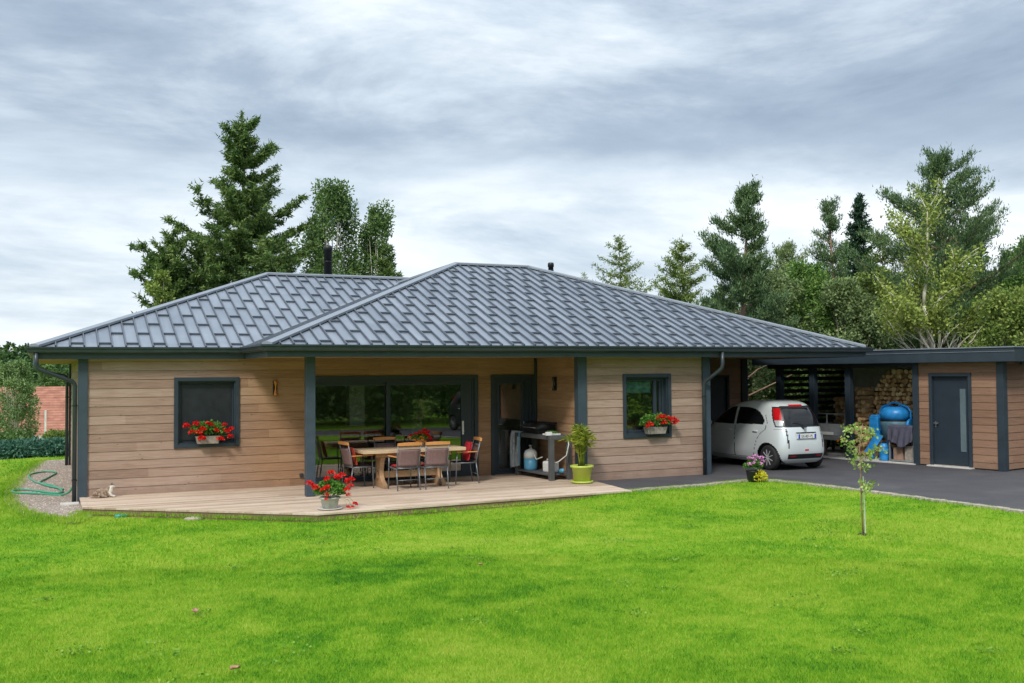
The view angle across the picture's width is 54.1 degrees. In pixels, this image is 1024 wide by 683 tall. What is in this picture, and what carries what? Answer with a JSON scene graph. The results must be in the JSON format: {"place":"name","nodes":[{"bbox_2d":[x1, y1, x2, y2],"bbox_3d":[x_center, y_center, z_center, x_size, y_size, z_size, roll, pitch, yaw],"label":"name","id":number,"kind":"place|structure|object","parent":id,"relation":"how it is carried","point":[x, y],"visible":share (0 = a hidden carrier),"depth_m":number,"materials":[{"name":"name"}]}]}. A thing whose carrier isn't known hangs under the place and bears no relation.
{"place":"outdoors","nodes":[
{"label":"outdoors","id":0,"kind":"place"},
{"bbox_2d":[0,457,1023,682],"bbox_3d":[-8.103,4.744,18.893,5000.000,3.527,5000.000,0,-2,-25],"label":"lawn","id":1,"kind":"structure","parent":0,"point":[457,535],"depth_m":11.66,"materials":[{"name":"green plant"}]},
{"bbox_2d":[0,429,33,440],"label":"shrub","id":2,"kind":"object","parent":1,"relation":"on","point":[9,434],"visible":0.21,"depth_m":32.61,"materials":[{"name":"green plant"}]},
{"bbox_2d":[0,438,38,459],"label":"hedge shrub","id":3,"kind":"object","parent":1,"relation":"on","point":[18,448],"visible":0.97,"depth_m":29.68,"materials":[{"name":"green plant"}]},
{"bbox_2d":[0,359,41,438],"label":"birch tree","id":4,"kind":"object","parent":1,"relation":"on","point":[18,407],"visible":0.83,"depth_m":35.63,"materials":[{"name":"green plant"}]},
{"bbox_2d":[0,341,68,386],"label":"wood","id":5,"kind":"object","parent":1,"relation":"on","point":[40,379],"visible":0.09,"depth_m":65.80,"materials":[{"name":"green plant"}]},
{"bbox_2d":[0,386,68,436],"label":"neighbour house","id":6,"kind":"structure","parent":1,"relation":"on","point":[52,399],"depth_m":48.79,"materials":[{"name":"red brick"}]},
{"bbox_2d":[23,434,45,446],"bbox_3d":[-14.541,3.223,30.595,1.738,0.800,1.544,0,-2,-25],"label":"hedge shrub","id":7,"kind":"object","parent":1,"relation":"on","point":[35,439],"visible":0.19,"depth_m":30.48,"materials":[{"name":"green plant"}]},
{"bbox_2d":[37,410,45,437],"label":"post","id":8,"kind":"object","parent":1,"relation":"on","point":[44,423],"visible":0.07,"depth_m":40.06,"materials":[{"name":"white paint"}]},
{"bbox_2d":[10,459,81,523],"bbox_3d":[-9.144,3.234,23.151,4.320,0.132,13.900,0,-2,-25],"label":"gravel bed","id":9,"kind":"object","parent":1,"relation":"on","point":[43,506],"visible":0.22,"depth_m":20.88,"materials":[{"name":"grey gravel"}]},
{"bbox_2d":[12,471,71,495],"bbox_3d":[-10.300,2.817,22.061,1.182,0.661,6.008,0,-2,-25],"label":"garden hose","id":10,"kind":"object","parent":9,"relation":"on","point":[52,486],"visible":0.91,"depth_m":20.77,"materials":[{"name":"green rubber"}]},
{"bbox_2d":[60,502,78,505],"bbox_3d":[-8.206,3.023,18.619,0.320,0.055,0.280,0,-2,-25],"label":"drain block","id":11,"kind":"object","parent":9,"relation":"on","point":[69,503],"depth_m":18.54,"materials":[{"name":"concrete"}]},
{"bbox_2d":[31,435,68,456],"bbox_3d":[-13.851,3.228,30.515,1.828,0.758,1.522,0,-2,-25],"label":"hedge shrub","id":12,"kind":"object","parent":1,"relation":"on","point":[53,446],"visible":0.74,"depth_m":30.08,"materials":[{"name":"green plant"}]},
{"bbox_2d":[41,428,68,438],"bbox_3d":[-16.123,3.680,35.466,1.525,1.248,1.358,0,-2,-25],"label":"shrub","id":13,"kind":"object","parent":1,"relation":"on","point":[52,433],"visible":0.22,"depth_m":35.19,"materials":[{"name":"green plant"}]},
{"bbox_2d":[143,269,175,306],"bbox_3d":[-11.481,0.706,32.552,1.786,6.097,1.578,-1,-2,4],"label":"leafy bush","id":14,"kind":"object","parent":1,"relation":"on","point":[158,284],"visible":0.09,"depth_m":32.44,"materials":[{"name":"green plant"}]},
{"bbox_2d":[131,225,204,312],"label":"fir tree","id":15,"kind":"object","parent":1,"relation":"on","point":[171,248],"visible":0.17,"depth_m":34.02,"materials":[{"name":"green plant"}]},
{"bbox_2d":[184,516,203,519],"bbox_3d":[-5.341,2.982,16.890,0.371,0.085,0.224,0,-2,-25],"label":"stone","id":16,"kind":"object","parent":1,"relation":"on","point":[190,518],"visible":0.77,"depth_m":16.80,"materials":[{"name":"grey stone"}]},
{"bbox_2d":[174,231,236,293],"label":"fir tree","id":17,"kind":"object","parent":1,"relation":"on","point":[201,245],"visible":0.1,"depth_m":34.65,"materials":[{"name":"green plant"}]},
{"bbox_2d":[230,665,239,669],"bbox_3d":[-2.231,2.622,8.084,0.074,0.030,0.071,0,-2,-3],"label":"dry leaf","id":18,"kind":"object","parent":1,"relation":"on","point":[234,667],"visible":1,"depth_m":8.09,"materials":[{"name":"beige plant"}]},
{"bbox_2d":[126,108,344,297],"bbox_3d":[-10.126,-2.243,36.670,7.756,12.699,7.588,0,-2,-25],"label":"fir tree","id":19,"kind":"object","parent":1,"relation":"on","point":[245,213],"visible":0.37,"depth_m":36.18,"materials":[{"name":"green plant"}]},
{"bbox_2d":[237,230,319,279],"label":"tree","id":20,"kind":"object","parent":1,"relation":"on","point":[279,263],"visible":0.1,"depth_m":34.46,"materials":[{"name":"green plant"}]},
{"bbox_2d":[296,176,374,275],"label":"birch tree","id":21,"kind":"object","parent":1,"relation":"on","point":[335,203],"visible":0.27,"depth_m":41.25,"materials":[{"name":"green plant"}]},
{"bbox_2d":[79,473,631,521],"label":"terrace deck","id":22,"kind":"structure","parent":1,"relation":"on","point":[368,498],"depth_m":18.48,"materials":[{"name":"beige wood"}]},
{"bbox_2d":[90,483,115,497],"bbox_3d":[-7.694,2.797,18.876,0.435,0.275,0.267,0,-2,-13],"label":"cat","id":23,"kind":"object","parent":22,"relation":"on","point":[106,492],"visible":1,"depth_m":18.84},
{"bbox_2d":[304,470,357,509],"bbox_3d":[-3.078,2.500,16.992,0.909,0.675,0.518,0,-2,-25],"label":"geranium pot","id":24,"kind":"object","parent":22,"relation":"on","point":[324,485],"visible":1,"depth_m":16.90,"materials":[{"name":"grey stone"}]},
{"bbox_2d":[338,441,373,489],"bbox_3d":[-3.142,2.468,20.170,0.600,0.944,0.515,1,-2,-31],"label":"garden chair","id":25,"kind":"object","parent":22,"relation":"on","point":[346,457],"visible":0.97,"depth_m":20.07,"materials":[{"name":"grey fabric"}]},
{"bbox_2d":[346,447,357,464],"bbox_3d":[-3.216,2.298,20.136,0.055,0.360,0.400,-16,6,-30],"label":"cushion","id":26,"kind":"object","parent":25,"relation":"on","point":[354,459],"visible":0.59,"depth_m":20.00,"materials":[{"name":"red fabric"}]},
{"bbox_2d":[373,437,404,482],"bbox_3d":[-2.595,2.495,21.142,0.515,0.944,0.600,0,-2,-27],"label":"garden chair","id":27,"kind":"object","parent":22,"relation":"on","point":[393,459],"visible":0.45,"depth_m":21.35,"materials":[{"name":"brown metal"}]},
{"bbox_2d":[388,442,421,490],"bbox_3d":[-2.114,2.449,19.807,0.515,0.944,0.600,1,-2,-28],"label":"garden chair","id":28,"kind":"object","parent":22,"relation":"on","point":[410,458],"visible":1,"depth_m":19.62,"materials":[{"name":"grey fabric"}]},
{"bbox_2d":[354,445,465,488],"bbox_3d":[-2.105,2.561,20.565,2.180,0.765,0.836,0,-2,-25],"label":"dining table","id":29,"kind":"object","parent":22,"relation":"on","point":[381,454],"visible":0.8,"depth_m":20.39,"materials":[{"name":"brown wood"}]},
{"bbox_2d":[409,428,431,446],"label":"table flowers","id":30,"kind":"object","parent":29,"relation":"on","point":[421,434],"visible":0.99,"depth_m":20.77,"materials":[{"name":"red plant"}]},
{"bbox_2d":[407,436,430,481],"bbox_3d":[-1.921,2.500,21.478,0.515,0.944,0.600,0,-2,-23],"label":"garden chair","id":31,"kind":"object","parent":22,"relation":"on","point":[422,458],"visible":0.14,"depth_m":21.63,"materials":[{"name":"brown metal"}]},
{"bbox_2d":[417,441,449,489],"bbox_3d":[-1.565,2.452,20.040,0.515,0.944,0.600,0,-2,-23],"label":"garden chair","id":32,"kind":"object","parent":22,"relation":"on","point":[436,457],"visible":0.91,"depth_m":19.85,"materials":[{"name":"grey fabric"}]},
{"bbox_2d":[449,437,481,483],"bbox_3d":[-0.967,2.478,21.004,0.600,0.944,0.515,0,-2,-19],"label":"garden chair","id":33,"kind":"object","parent":22,"relation":"on","point":[474,451],"visible":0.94,"depth_m":21.06,"materials":[{"name":"grey metal"}]},
{"bbox_2d":[462,441,471,460],"bbox_3d":[-0.936,2.288,21.019,0.080,0.400,0.420,13,-6,-18],"label":"cushion","id":34,"kind":"object","parent":33,"relation":"on","point":[468,446],"visible":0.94,"depth_m":20.89,"materials":[{"name":"red fabric"}]},
{"bbox_2d":[515,432,571,480],"bbox_3d":[0.672,2.491,21.969,0.540,0.950,1.560,1,-2,-29],"label":"grill cart","id":35,"kind":"object","parent":22,"relation":"on","point":[551,474],"visible":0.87,"depth_m":21.40,"materials":[{"name":"grey paint"}]},
{"bbox_2d":[510,430,522,467],"bbox_3d":[0.108,2.434,22.536,0.175,0.849,0.466,1,-2,-29],"label":"towel","id":36,"kind":"object","parent":35,"relation":"hanging from","point":[514,458],"visible":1,"depth_m":22.56,"materials":[{"name":"grey fabric"}]},
{"bbox_2d":[518,432,520,465],"bbox_3d":[0.177,2.372,22.264,0.074,0.759,0.030,0,-2,-3],"label":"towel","id":37,"kind":"object","parent":35,"relation":"hanging from","point":[518,448],"visible":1,"depth_m":22.25,"materials":[{"name":"fabric"}]},
{"bbox_2d":[524,445,536,469],"bbox_3d":[0.412,2.566,22.243,0.300,0.550,0.300,0,-2,-25],"label":"gas bottle","id":38,"kind":"object","parent":35,"relation":"on","point":[530,461],"visible":0.98,"depth_m":22.12,"materials":[{"name":"blue paint"}]},
{"bbox_2d":[522,421,556,433],"bbox_3d":[0.581,1.899,22.234,0.510,0.250,0.750,1,-2,-29],"label":"barbecue","id":39,"kind":"object","parent":35,"relation":"on","point":[537,427],"visible":0.91,"depth_m":21.98,"materials":[{"name":"black metal"}]},
{"bbox_2d":[543,459,558,472],"bbox_3d":[0.834,2.672,21.618,0.240,0.292,0.320,1,-2,-29],"label":"white canister","id":40,"kind":"object","parent":35,"relation":"on","point":[545,466],"visible":0.43,"depth_m":21.54,"materials":[{"name":"paint"}]},
{"bbox_2d":[542,430,560,434],"bbox_3d":[0.842,1.937,21.436,0.308,0.130,0.298,1,-2,-29],"label":"herb tray","id":41,"kind":"object","parent":35,"relation":"on","point":[555,433],"visible":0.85,"depth_m":21.40,"materials":[{"name":"white paint"}]},
{"bbox_2d":[559,422,598,483],"bbox_3d":[1.416,2.282,20.713,0.833,1.278,0.872,0,-2,-25],"label":"palm pot","id":42,"kind":"object","parent":22,"relation":"on","point":[581,470],"visible":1,"depth_m":20.62,"materials":[{"name":"plastic"}]},
{"bbox_2d":[357,198,396,275],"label":"birch tree","id":43,"kind":"object","parent":1,"relation":"on","point":[375,228],"visible":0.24,"depth_m":42.51,"materials":[{"name":"green plant"}]},
{"bbox_2d":[371,238,403,276],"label":"birch tree","id":44,"kind":"object","parent":1,"relation":"on","point":[386,267],"visible":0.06,"depth_m":40.71,"materials":[{"name":"green plant"}]},
{"bbox_2d":[25,245,874,501],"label":"house","id":45,"kind":"structure","parent":1,"relation":"on","point":[286,376],"depth_m":21.63,"materials":[{"name":"brown wood"}]},
{"bbox_2d":[174,377,239,448],"bbox_3d":[-6.091,1.407,20.007,1.255,1.390,0.208,0,-2,-25],"label":"window","id":46,"kind":"structure","parent":45,"relation":"in","point":[198,399],"depth_m":20.00,"materials":[{"name":"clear glass"}]},
{"bbox_2d":[183,419,233,443],"bbox_3d":[-5.998,1.772,19.809,1.002,0.486,0.433,0,-2,-25],"label":"window box","id":47,"kind":"object","parent":45,"relation":"attached to","point":[201,428],"visible":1,"depth_m":19.76,"materials":[{"name":"plant"}]},
{"bbox_2d":[338,425,385,474],"bbox_3d":[-3.336,2.451,22.320,0.940,1.133,0.881,1,-3,-45],"label":"armchair","id":48,"kind":"object","parent":45,"relation":"on","point":[355,436],"visible":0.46,"depth_m":22.37,"materials":[{"name":"brown leather"}]},
{"bbox_2d":[366,429,411,447],"bbox_3d":[-3.666,2.806,27.411,1.800,0.750,0.460,0,-2,-25],"label":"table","id":49,"kind":"object","parent":45,"relation":"on","point":[400,435],"visible":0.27,"depth_m":27.37,"materials":[{"name":"wood"}]},
{"bbox_2d":[622,374,671,437],"bbox_3d":[2.912,1.402,22.006,1.230,1.390,0.248,0,-2,-25],"label":"window","id":50,"kind":"structure","parent":45,"relation":"in","point":[632,383],"depth_m":22.11,"materials":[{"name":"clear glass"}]},
{"bbox_2d":[639,412,679,433],"bbox_3d":[3.179,1.774,21.882,0.964,0.473,0.411,0,-2,-25],"label":"window box","id":51,"kind":"object","parent":45,"relation":"attached to","point":[664,419],"visible":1,"depth_m":21.80,"materials":[{"name":"plant"}]},
{"bbox_2d":[710,375,729,456],"bbox_3d":[5.366,2.012,27.029,1.150,2.200,0.110,0,-2,-25],"label":"door","id":52,"kind":"structure","parent":45,"relation":"in","point":[719,384],"depth_m":27.17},
{"bbox_2d":[33,496,1023,682],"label":"clover","id":53,"kind":"object","parent":1,"relation":"on","point":[176,654],"visible":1,"depth_m":10.23,"materials":[{"name":"green plant"}]},
{"bbox_2d":[592,234,662,295],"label":"larch tree","id":54,"kind":"object","parent":1,"relation":"on","point":[622,274],"visible":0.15,"depth_m":44.81,"materials":[{"name":"green plant"}]},
{"bbox_2d":[648,234,712,305],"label":"larch tree","id":55,"kind":"object","parent":1,"relation":"on","point":[684,295],"visible":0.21,"depth_m":41.17,"materials":[{"name":"green plant"}]},
{"bbox_2d":[699,282,753,394],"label":"larch tree","id":56,"kind":"object","parent":1,"relation":"on","point":[719,294],"visible":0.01,"depth_m":36.19,"materials":[{"name":"green plant"}]},
{"bbox_2d":[693,174,800,400],"bbox_3d":[7.176,-0.775,30.042,3.270,8.613,3.853,0,-2,-25],"label":"pine tree","id":57,"kind":"object","parent":1,"relation":"on","point":[735,271],"visible":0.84,"depth_m":29.97,"materials":[{"name":"green plant"}]},
{"bbox_2d":[743,454,767,481],"bbox_3d":[5.105,2.655,21.073,0.537,0.583,0.426,-1,-2,10],"label":"flower tub","id":58,"kind":"object","parent":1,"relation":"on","point":[754,475],"visible":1,"depth_m":20.99,"materials":[{"name":"black plastic"}]},
{"bbox_2d":[748,363,807,398],"bbox_3d":[8.423,1.834,32.868,3.940,3.387,3.678,0,-2,-25],"label":"shrub","id":59,"kind":"object","parent":1,"relation":"on","point":[761,376],"visible":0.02,"depth_m":32.35,"materials":[{"name":"green plant"}]},
{"bbox_2d":[746,266,819,400],"bbox_3d":[8.088,0.519,31.989,3.408,5.964,3.453,0,-2,-25],"label":"leafy tree","id":60,"kind":"object","parent":1,"relation":"on","point":[777,280],"visible":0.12,"depth_m":31.33,"materials":[{"name":"green plant"}]},
{"bbox_2d":[750,237,816,393],"bbox_3d":[9.470,0.033,34.576,4.061,7.238,4.310,-2,-2,31],"label":"pine tree","id":61,"kind":"object","parent":1,"relation":"on","point":[786,253],"visible":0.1,"depth_m":34.58,"materials":[{"name":"green plant"}]},
{"bbox_2d":[752,365,843,446],"bbox_3d":[9.131,1.810,31.437,3.856,3.328,3.436,0,-2,-25],"label":"shrub","id":62,"kind":"object","parent":1,"relation":"on","point":[793,375],"visible":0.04,"depth_m":30.99,"materials":[{"name":"green plant"}]},
{"bbox_2d":[782,257,851,411],"bbox_3d":[9.688,0.388,32.735,3.025,6.242,3.626,-1,-2,9],"label":"leafy tree","id":63,"kind":"object","parent":1,"relation":"on","point":[810,276],"visible":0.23,"depth_m":32.12,"materials":[{"name":"green plant"}]},
{"bbox_2d":[632,479,1023,513],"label":"kerb","id":64,"kind":"structure","parent":1,"relation":"on","point":[1008,509],"depth_m":19.36,"materials":[{"name":"grey concrete"}]},
{"bbox_2d":[802,194,864,335],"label":"pine tree","id":65,"kind":"object","parent":1,"relation":"on","point":[830,219],"visible":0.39,"depth_m":38.21,"materials":[{"name":"green plant"}]},
{"bbox_2d":[793,275,904,446],"bbox_3d":[10.252,0.687,31.200,3.241,5.542,3.696,0,-2,-25],"label":"leafy tree","id":66,"kind":"object","parent":1,"relation":"on","point":[840,293],"visible":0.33,"depth_m":30.74,"materials":[{"name":"green plant"}]},
{"bbox_2d":[840,192,876,292],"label":"spruce tree","id":67,"kind":"object","parent":1,"relation":"on","point":[858,215],"visible":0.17,"depth_m":41.44,"materials":[{"name":"green plant"}]},
{"bbox_2d":[701,239,1023,345],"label":"surrounding wood","id":68,"kind":"object","parent":1,"relation":"on","point":[845,258],"depth_m":51.19,"materials":[{"name":"green plant"}]},
{"bbox_2d":[840,421,887,535],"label":"sapling","id":69,"kind":"object","parent":1,"relation":"on","point":[866,487],"visible":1,"depth_m":14.68,"materials":[{"name":"green plant"}]},
{"bbox_2d":[849,262,898,345],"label":"leafy tree","id":70,"kind":"object","parent":1,"relation":"on","point":[869,287],"visible":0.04,"depth_m":32.59,"materials":[{"name":"green plant"}]},
{"bbox_2d":[827,229,937,343],"bbox_3d":[12.771,-0.156,34.886,5.473,7.583,5.620,1,-2,-37],"label":"larch tree","id":71,"kind":"object","parent":1,"relation":"on","point":[882,257],"visible":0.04,"depth_m":34.63,"materials":[{"name":"green plant"}]},
{"bbox_2d":[869,294,937,349],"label":"leafy tree","id":72,"kind":"object","parent":1,"relation":"on","point":[916,342],"visible":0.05,"depth_m":31.29,"materials":[{"name":"green plant"}]},
{"bbox_2d":[797,142,1023,348],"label":"pine tree","id":73,"kind":"object","parent":1,"relation":"on","point":[979,226],"visible":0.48,"depth_m":31.35,"materials":[{"name":"green plant"}]},
{"bbox_2d":[942,297,1019,347],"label":"leafy tree","id":74,"kind":"object","parent":1,"relation":"on","point":[966,340],"visible":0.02,"depth_m":29.65,"materials":[{"name":"green plant"}]},
{"bbox_2d":[958,284,1023,346],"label":"leafy tree","id":75,"kind":"object","parent":1,"relation":"on","point":[1005,313],"visible":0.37,"depth_m":26.67,"materials":[{"name":"green plant"}]},
{"bbox_2d":[0,0,1023,351],"label":"sky","id":76,"kind":"structure","parent":0,"point":[536,133],"materials":[{"name":"grey"}]},
{"bbox_2d":[597,456,1023,509],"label":"driveway","id":77,"kind":"structure","parent":0,"point":[993,488],"depth_m":21.35,"materials":[{"name":"grey asphalt"}]},
{"bbox_2d":[711,399,823,469],"bbox_3d":[6.081,2.229,24.762,1.800,1.612,3.510,0,-2,-25],"label":"parked car","id":78,"kind":"object","parent":77,"relation":"on","point":[775,433],"visible":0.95,"depth_m":23.52,"materials":[{"name":"silver metal"}]},
{"bbox_2d":[823,446,915,464],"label":"store slab","id":79,"kind":"structure","parent":77,"relation":"on","point":[837,452],"depth_m":26.62,"materials":[{"name":"concrete"}]},
{"bbox_2d":[823,439,826,455],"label":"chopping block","id":80,"kind":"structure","parent":79,"relation":"on","point":[825,447],"depth_m":27.02,"materials":[{"name":"green wood"}]},
{"bbox_2d":[832,440,842,449],"bbox_3d":[9.630,2.759,28.922,0.500,0.720,0.700,1,-2,-35],"label":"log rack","id":81,"kind":"object","parent":79,"relation":"on","point":[833,444],"visible":0.14,"depth_m":29.03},
{"bbox_2d":[818,413,864,447],"bbox_3d":[9.354,2.539,28.127,1.788,1.110,1.720,1,-2,-35],"label":"trailer","id":82,"kind":"object","parent":79,"relation":"on","point":[831,430],"visible":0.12,"depth_m":27.53,"materials":[{"name":"metal"}]},
{"bbox_2d":[854,391,881,451],"bbox_3d":[9.997,2.241,28.136,0.512,1.700,0.560,1,-2,-35],"label":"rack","id":83,"kind":"object","parent":79,"relation":"on","point":[855,408],"visible":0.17,"depth_m":28.16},
{"bbox_2d":[854,392,861,450],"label":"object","id":84,"kind":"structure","parent":83,"relation":"in","point":[855,400],"depth_m":28.18,"materials":[{"name":"brown wood"}]},
{"bbox_2d":[879,442,888,460],"bbox_3d":[9.397,2.773,25.342,0.230,0.470,0.230,1,-2,-35],"label":"blue barrel","id":85,"kind":"object","parent":79,"relation":"on","point":[884,456],"visible":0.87,"depth_m":25.25,"materials":[{"name":"paint"}]},
{"bbox_2d":[864,401,912,458],"bbox_3d":[9.713,2.275,25.672,0.888,1.506,1.155,1,-2,-35],"label":"concrete mixer","id":86,"kind":"object","parent":79,"relation":"on","point":[901,414],"visible":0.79,"depth_m":25.48,"materials":[{"name":"blue paint"}]},
{"bbox_2d":[889,428,913,462],"bbox_3d":[9.833,2.549,25.002,0.440,0.890,0.710,1,-2,-35],"label":"workbench","id":87,"kind":"object","parent":79,"relation":"on","point":[890,459],"visible":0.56,"depth_m":25.11,"materials":[{"name":"metal"}]},
{"bbox_2d":[893,446,904,459],"bbox_3d":[9.716,2.791,25.076,0.260,0.320,0.280,1,-2,-35],"label":"storage box","id":88,"kind":"object","parent":87,"relation":"on","point":[898,453],"visible":0.65,"depth_m":24.99,"materials":[{"name":"beige cardboard"}]},
{"bbox_2d":[887,425,912,447],"bbox_3d":[9.701,2.353,24.915,0.351,0.550,0.716,1,-2,-35],"label":"tarp","id":89,"kind":"object","parent":87,"relation":"hanging from","point":[900,436],"visible":0.97,"depth_m":24.83,"materials":[{"name":"grey fabric"}]},
{"bbox_2d":[905,445,912,460],"bbox_3d":[9.899,2.762,24.815,0.260,0.360,0.280,1,-2,-35],"label":"storage box","id":90,"kind":"object","parent":87,"relation":"on","point":[908,452],"visible":0.68,"depth_m":24.77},
{"bbox_2d":[752,346,1023,471],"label":"shed","id":91,"kind":"structure","parent":77,"relation":"on","point":[968,407],"depth_m":23.75,"materials":[{"name":"wood"}]},
{"bbox_2d":[928,373,973,467],"bbox_3d":[10.382,1.844,23.704,0.140,2.190,1.070,1,-2,-35],"label":"door","id":92,"kind":"structure","parent":91,"relation":"in","point":[950,394],"depth_m":23.74,"materials":[{"name":"paint"}]},
{"bbox_2d":[865,171,1004,348],"bbox_3d":[11.739,-0.634,28.143,4.468,7.950,3.780,0,-2,-25],"label":"ash tree","id":93,"kind":"object","parent":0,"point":[907,317],"visible":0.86,"depth_m":27.62,"materials":[{"name":"green plant"}]},
{"bbox_2d":[985,234,1023,296],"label":"leafy tree","id":94,"kind":"object","parent":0,"point":[1014,282],"visible":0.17,"depth_m":35.58,"materials":[{"name":"green plant"}]},
{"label":"firewood log","id":95,"kind":"object","parent":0,"visible":0},
{"bbox_2d":[858,417,868,421],"bbox_3d":[9.429,2.087,26.866,0.420,0.116,0.112,1,4,-35],"label":"firewood log","id":96,"kind":"object","parent":95,"relation":"on","point":[860,419],"visible":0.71,"depth_m":26.77,"materials":[{"name":"brown wood"}]},
{"bbox_2d":[860,413,870,416],"bbox_3d":[9.415,1.973,26.873,0.106,0.108,0.420,-12,5,-35],"label":"firewood log","id":97,"kind":"object","parent":96,"relation":"on","point":[865,415],"visible":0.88,"depth_m":26.77,"materials":[{"name":"brown wood"}]},
{"bbox_2d":[861,408,873,413],"bbox_3d":[9.520,1.844,26.828,0.420,0.167,0.124,1,4,-35],"label":"firewood log","id":98,"kind":"object","parent":97,"relation":"on","point":[866,410],"visible":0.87,"depth_m":26.74,"materials":[{"name":"brown wood"}]},
{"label":"firewood log","id":99,"kind":"object","parent":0,"visible":0},
{"bbox_2d":[857,403,871,407],"bbox_3d":[9.416,1.718,26.883,0.115,0.113,0.420,1,-2,-35],"label":"firewood log","id":100,"kind":"object","parent":99,"relation":"on","point":[866,406],"visible":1,"depth_m":26.77,"materials":[{"name":"brown wood"}]},
{"bbox_2d":[861,400,873,404],"bbox_3d":[9.524,1.623,26.826,0.420,0.111,0.130,1,-37,-35],"label":"firewood log","id":101,"kind":"object","parent":100,"relation":"on","point":[864,402],"visible":0.87,"depth_m":26.75,"materials":[{"name":"brown wood"}]},
{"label":"firewood log","id":102,"kind":"object","parent":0,"visible":0},
{"bbox_2d":[861,391,874,394],"bbox_3d":[9.520,1.381,26.837,0.420,0.104,0.138,1,-19,-35],"label":"firewood log","id":103,"kind":"object","parent":102,"relation":"on","point":[867,392],"visible":0.96,"depth_m":26.76,"materials":[{"name":"brown wood"}]},
{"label":"firewood log","id":104,"kind":"object","parent":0,"visible":0},
{"bbox_2d":[900,387,909,391],"bbox_3d":[10.224,1.242,26.009,0.420,0.118,0.114,1,3,-35],"label":"firewood log","id":105,"kind":"object","parent":104,"relation":"on","point":[903,389],"visible":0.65,"depth_m":25.91,"materials":[{"name":"brown wood"}]},
{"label":"firewood log","id":106,"kind":"object","parent":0,"visible":0},
{"bbox_2d":[860,387,870,390],"bbox_3d":[9.426,1.276,26.906,0.082,0.089,0.420,3,-3,-35],"label":"firewood log","id":107,"kind":"object","parent":106,"relation":"on","point":[866,388],"visible":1,"depth_m":26.82,"materials":[{"name":"brown wood"}]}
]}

